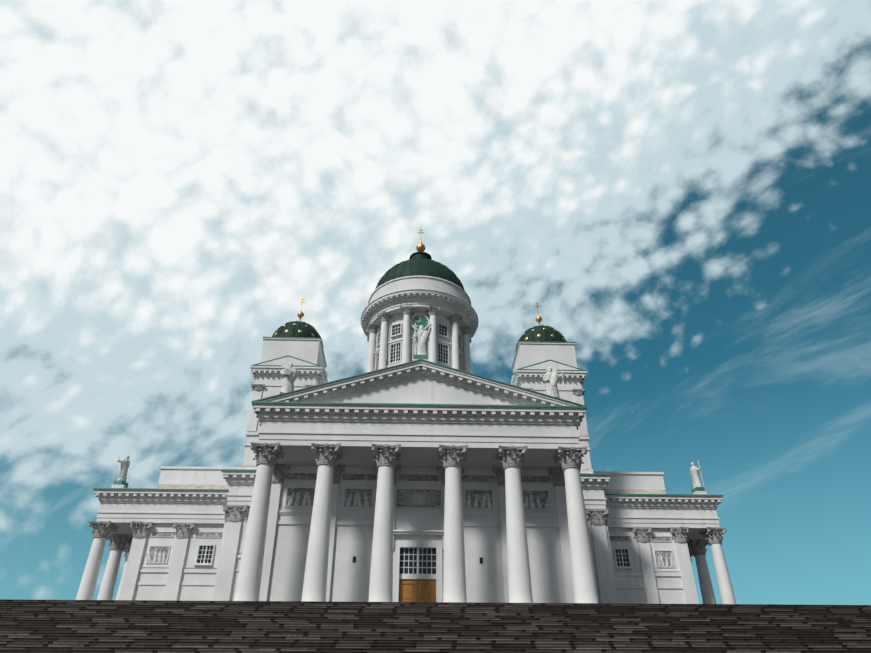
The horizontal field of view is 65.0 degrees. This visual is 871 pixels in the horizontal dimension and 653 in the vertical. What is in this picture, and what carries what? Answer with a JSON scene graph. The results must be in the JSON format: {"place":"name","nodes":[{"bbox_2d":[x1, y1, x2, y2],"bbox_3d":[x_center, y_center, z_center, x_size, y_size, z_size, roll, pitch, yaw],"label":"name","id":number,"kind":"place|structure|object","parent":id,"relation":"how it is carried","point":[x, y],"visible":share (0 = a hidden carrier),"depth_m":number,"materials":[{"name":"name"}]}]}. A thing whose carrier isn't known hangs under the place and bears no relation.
{"place":"outdoors","nodes":[
{"label":"outdoors","id":0,"kind":"place"},
{"bbox_2d":[76,314,735,603],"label":"columns","id":1,"kind":"structure","parent":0,"point":[248,585],"depth_m":45.44,"materials":[{"name":"white stone"}]},
{"bbox_2d":[88,305,726,561],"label":"column capitals","id":2,"kind":"object","parent":1,"relation":"on","point":[271,454],"visible":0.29,"depth_m":51.19,"materials":[{"name":"white stone"}]},
{"bbox_2d":[94,275,722,603],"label":"cathedral walls","id":3,"kind":"structure","parent":0,"point":[419,434],"depth_m":50.88,"materials":[{"name":"white paint"}]},
{"bbox_2d":[93,337,722,495],"bbox_3d":[-2.614,16.100,79.027,59.900,14.730,61.680,1,-33,-2],"label":"cathedral copper flashing","id":4,"kind":"object","parent":3,"relation":"attached to","point":[419,357],"visible":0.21,"depth_m":51.02,"materials":[{"name":"green metal"}]},
{"bbox_2d":[147,473,671,565],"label":"relief panel frames","id":5,"kind":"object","parent":3,"relation":"attached to","point":[542,496],"visible":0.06,"depth_m":50.88,"materials":[{"name":"white stone"}]},
{"bbox_2d":[115,323,703,565],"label":"statues and reliefs","id":6,"kind":"object","parent":3,"relation":"attached to","point":[421,336],"visible":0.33,"depth_m":51.83,"materials":[{"name":"white stone"}]},
{"bbox_2d":[197,324,629,573],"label":"windows","id":7,"kind":"structure","parent":3,"relation":"in","point":[425,564],"depth_m":48.37,"materials":[{"name":"black glass"}]},
{"bbox_2d":[398,579,435,601],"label":"cathedral doors","id":8,"kind":"structure","parent":3,"relation":"in","point":[408,590],"depth_m":46.83,"materials":[{"name":"brown wood"}]},
{"bbox_2d":[353,556,482,601],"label":"dark cathedral openings","id":9,"kind":"object","parent":3,"relation":"in","point":[481,559],"visible":0.08,"depth_m":47.77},
{"bbox_2d":[272,251,565,352],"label":"dome roofs","id":10,"kind":"structure","parent":3,"relation":"on","point":[421,263],"depth_m":86.47,"materials":[{"name":"green metal"}]},
{"bbox_2d":[274,230,563,344],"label":"gilded ornaments","id":11,"kind":"object","parent":10,"relation":"on","point":[419,248],"visible":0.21,"depth_m":74.70},
{"bbox_2d":[412,316,427,328],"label":"cathedral clock faces","id":12,"kind":"object","parent":3,"relation":"attached to","point":[422,321],"visible":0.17,"depth_m":83.00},
{"bbox_2d":[157,465,665,493],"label":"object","id":13,"kind":"object","parent":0,"point":[227,487],"visible":0.08,"depth_m":66.82,"materials":[{"name":"white stone"}]},
{"bbox_2d":[0,0,870,604],"label":"sky","id":14,"kind":"structure","parent":0,"point":[680,190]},
{"label":"senate square","id":15,"kind":"structure","parent":0,"visible":0},
{"bbox_2d":[0,599,870,652],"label":"grand stairs","id":16,"kind":"structure","parent":15,"relation":"on","point":[95,626],"depth_m":35.05,"materials":[{"name":"stone"}]}
]}

